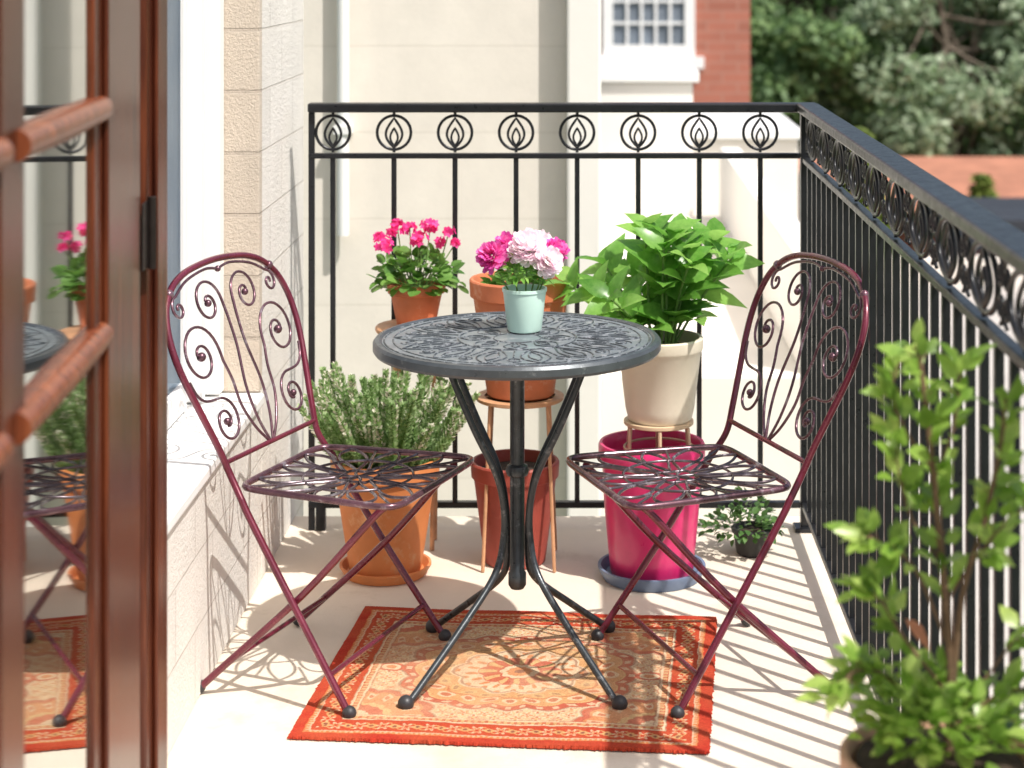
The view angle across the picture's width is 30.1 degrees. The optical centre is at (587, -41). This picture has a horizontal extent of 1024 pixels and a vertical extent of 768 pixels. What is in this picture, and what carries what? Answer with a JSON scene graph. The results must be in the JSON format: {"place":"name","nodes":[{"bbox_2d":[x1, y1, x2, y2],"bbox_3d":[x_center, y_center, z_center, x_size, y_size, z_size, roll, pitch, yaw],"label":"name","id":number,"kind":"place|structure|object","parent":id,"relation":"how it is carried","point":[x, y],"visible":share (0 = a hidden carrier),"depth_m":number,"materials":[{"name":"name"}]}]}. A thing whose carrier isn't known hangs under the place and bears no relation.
{"place":"outdoors","nodes":[
{"label":"outdoors","id":0,"kind":"place"},
{"bbox_2d":[304,0,600,515],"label":"neighbouring house","id":1,"kind":"structure","parent":0,"point":[452,50],"depth_m":6.60,"materials":[{"name":"white paint"}]},
{"bbox_2d":[601,0,749,101],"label":"brick house","id":2,"kind":"structure","parent":0,"point":[709,40],"depth_m":26.00,"materials":[{"name":"red brick"}]},
{"bbox_2d":[603,0,703,68],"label":"window","id":3,"kind":"structure","parent":2,"relation":"in","point":[630,27],"depth_m":25.95,"materials":[{"name":"white paint"}]},
{"bbox_2d":[798,157,1023,254],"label":"tiled roof house","id":4,"kind":"structure","parent":0,"point":[1005,173],"depth_m":41.34,"materials":[{"name":"tile"}]},
{"bbox_2d":[900,255,1023,727],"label":"flat roof building","id":5,"kind":"structure","parent":0,"point":[995,318],"depth_m":19.36,"materials":[{"name":"paint"}]},
{"bbox_2d":[918,198,1023,254],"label":"dark roof shed","id":6,"kind":"structure","parent":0,"point":[1010,211],"depth_m":32.37,"materials":[{"name":"grey brick"}]},
{"label":"ground","id":7,"kind":"structure","parent":0,"visible":0},
{"bbox_2d":[167,0,303,755],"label":"house facade","id":8,"kind":"structure","parent":7,"relation":"on","point":[235,125],"depth_m":4.50,"materials":[{"name":"stone"}]},
{"bbox_2d":[140,0,166,767],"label":"door frame","id":9,"kind":"object","parent":8,"relation":"attached to","point":[153,407],"visible":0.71,"depth_m":2.95,"materials":[{"name":"brown wood"}]},
{"bbox_2d":[0,0,155,767],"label":"balcony door","id":10,"kind":"structure","parent":9,"relation":"attached to","point":[69,383],"depth_m":2.37,"materials":[{"name":"brown wood"}]},
{"bbox_2d":[167,0,263,534],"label":"window","id":11,"kind":"structure","parent":8,"relation":"in","point":[195,28],"depth_m":4.42,"materials":[{"name":"white paint"}]},
{"bbox_2d":[167,516,900,767],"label":"balcony floor","id":12,"kind":"structure","parent":8,"relation":"attached to","point":[248,708],"depth_m":4.14,"materials":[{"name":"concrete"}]},
{"bbox_2d":[167,252,473,718],"bbox_3d":[-0.559,1.069,4.020,0.546,0.859,0.519,0,0,20],"label":"chair","id":13,"kind":"object","parent":12,"relation":"on","point":[329,479],"visible":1,"depth_m":4.00,"materials":[{"name":"paint"}]},
{"bbox_2d":[296,361,480,585],"bbox_3d":[-0.510,1.244,4.641,0.453,0.510,0.369,0,0,-43],"label":"potted heather","id":14,"kind":"object","parent":12,"relation":"on","point":[393,413],"visible":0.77,"depth_m":4.57,"materials":[{"name":"green plant"}]},
{"bbox_2d":[375,319,439,549],"bbox_3d":[-0.440,1.217,4.870,0.210,0.562,0.210,0,0,0],"label":"plant stand","id":15,"kind":"object","parent":12,"relation":"on","point":[381,326],"visible":0.1,"depth_m":4.82,"materials":[{"name":"brown wood"}]},
{"bbox_2d":[367,218,468,324],"bbox_3d":[-0.443,0.797,4.867,0.242,0.276,0.233,0,0,23],"label":"potted geranium","id":16,"kind":"object","parent":15,"relation":"on","point":[415,295],"visible":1,"depth_m":4.84,"materials":[{"name":"plant"}]},
{"bbox_2d":[286,606,717,754],"bbox_3d":[-0.143,1.492,3.979,0.820,0.009,0.740,0,0,5],"label":"rug","id":17,"kind":"object","parent":12,"relation":"on","point":[512,678],"visible":0.9,"depth_m":3.90,"materials":[{"name":"fabric"}]},
{"bbox_2d":[373,311,660,709],"bbox_3d":[-0.150,1.149,4.030,0.610,0.699,0.610,0,0,0],"label":"bistro table","id":18,"kind":"object","parent":17,"relation":"on","point":[456,349],"visible":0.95,"depth_m":3.99,"materials":[{"name":"metal"}]},
{"bbox_2d":[475,227,570,332],"bbox_3d":[-0.140,0.688,4.100,0.205,0.222,0.138,0,0,0],"label":"flower cup","id":19,"kind":"object","parent":18,"relation":"on","point":[542,253],"visible":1,"depth_m":4.07,"materials":[{"name":"pink plant"}]},
{"bbox_2d":[566,252,868,718],"bbox_3d":[0.265,1.069,4.020,0.546,0.859,0.519,0,0,-20],"label":"chair","id":20,"kind":"object","parent":17,"relation":"on","point":[703,475],"visible":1,"depth_m":4.00,"materials":[{"name":"paint"}]},
{"bbox_2d":[471,449,559,569],"bbox_3d":[-0.182,1.373,4.740,0.222,0.252,0.222,0,0,0],"label":"flower pot","id":21,"kind":"object","parent":12,"relation":"on","point":[481,475],"visible":0.47,"depth_m":4.68,"materials":[{"name":"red ceramic"}]},
{"bbox_2d":[476,389,563,571],"bbox_3d":[-0.170,1.292,4.740,0.220,0.413,0.220,0,0,0],"label":"plant stand","id":22,"kind":"object","parent":12,"relation":"on","point":[486,399],"visible":0.54,"depth_m":4.66,"materials":[{"name":"brown wood"}]},
{"bbox_2d":[469,267,566,400],"bbox_3d":[-0.168,0.922,4.740,0.256,0.322,0.256,0,0,0],"label":"potted plant","id":23,"kind":"object","parent":22,"relation":"on","point":[486,293],"visible":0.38,"depth_m":4.67,"materials":[{"name":"orange plant"}]},
{"bbox_2d":[308,102,814,532],"bbox_3d":[-0.067,0.938,5.000,1.337,1.123,0.060,0,0,0],"label":"balcony railing","id":24,"kind":"object","parent":12,"relation":"on","point":[577,108],"visible":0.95,"depth_m":4.99,"materials":[{"name":"black metal"}]},
{"bbox_2d":[598,429,705,592],"bbox_3d":[0.155,1.335,4.620,0.262,0.328,0.262,0,0,0],"label":"flower pot","id":25,"kind":"object","parent":12,"relation":"on","point":[630,543],"visible":0.52,"depth_m":4.53,"materials":[{"name":"ceramic"}]},
{"bbox_2d":[623,416,693,449],"bbox_3d":[0.172,1.173,4.625,0.173,0.110,0.181,0,0,0],"label":"plant stand","id":26,"kind":"object","parent":25,"relation":"on","point":[631,425],"visible":0.49,"depth_m":4.58,"materials":[{"name":"beige wood"}]},
{"bbox_2d":[543,213,764,425],"bbox_3d":[0.159,0.861,4.644,0.500,0.512,0.435,0,0,-29],"label":"potted leafy plant","id":27,"kind":"object","parent":26,"relation":"on","point":[674,265],"visible":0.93,"depth_m":4.57,"materials":[{"name":"green plant"}]},
{"bbox_2d":[698,486,783,557],"bbox_3d":[0.387,1.415,4.794,0.232,0.168,0.179,0,0,0],"label":"potted plant","id":28,"kind":"object","parent":12,"relation":"on","point":[750,537],"visible":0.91,"depth_m":4.77,"materials":[{"name":"green plant"}]},
{"bbox_2d":[795,317,1023,767],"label":"potted shrub","id":29,"kind":"object","parent":12,"relation":"on","point":[935,724],"visible":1,"depth_m":2.31,"materials":[{"name":"green plant"}]},
{"bbox_2d":[797,103,1023,726],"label":"balcony railing","id":30,"kind":"object","parent":12,"relation":"on","point":[848,462],"visible":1,"depth_m":3.52,"materials":[{"name":"black metal"}]},
{"bbox_2d":[601,56,799,515],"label":"terrace building","id":31,"kind":"structure","parent":7,"relation":"on","point":[729,194],"depth_m":11.66,"materials":[{"name":"beige paint"}]},
{"bbox_2d":[750,0,940,152],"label":"broadleaf tree","id":32,"kind":"object","parent":7,"relation":"on","point":[786,56],"visible":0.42,"depth_m":49.23,"materials":[{"name":"green plant"}]},
{"bbox_2d":[759,0,971,116],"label":"broadleaf tree","id":33,"kind":"object","parent":7,"relation":"on","point":[923,51],"visible":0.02,"depth_m":55.20,"materials":[{"name":"green plant"}]},
{"bbox_2d":[832,127,899,228],"bbox_3d":[5.295,5.702,36.510,2.650,4.997,2.547,0,0,0],"label":"conifer tree","id":34,"kind":"object","parent":7,"relation":"on","point":[866,131],"visible":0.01,"depth_m":36.32,"materials":[{"name":"green plant"}]},
{"bbox_2d":[802,0,1023,156],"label":"broadleaf tree","id":35,"kind":"object","parent":7,"relation":"on","point":[931,133],"visible":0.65,"depth_m":49.31,"materials":[{"name":"green plant"}]},
{"bbox_2d":[824,0,1010,156],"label":"broadleaf tree","id":36,"kind":"object","parent":7,"relation":"on","point":[961,70],"depth_m":58.92,"materials":[{"name":"green plant"}]},
{"bbox_2d":[966,173,999,197],"bbox_3d":[7.633,6.001,36.664,1.936,3.798,2.014,0,0,33],"label":"conifer tree","id":37,"kind":"object","parent":7,"relation":"on","point":[982,187],"visible":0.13,"depth_m":36.48,"materials":[{"name":"green plant"}]},
{"bbox_2d":[951,21,1023,156],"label":"broadleaf tree","id":38,"kind":"object","parent":7,"relation":"on","point":[965,142],"visible":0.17,"depth_m":51.07,"materials":[{"name":"green plant"}]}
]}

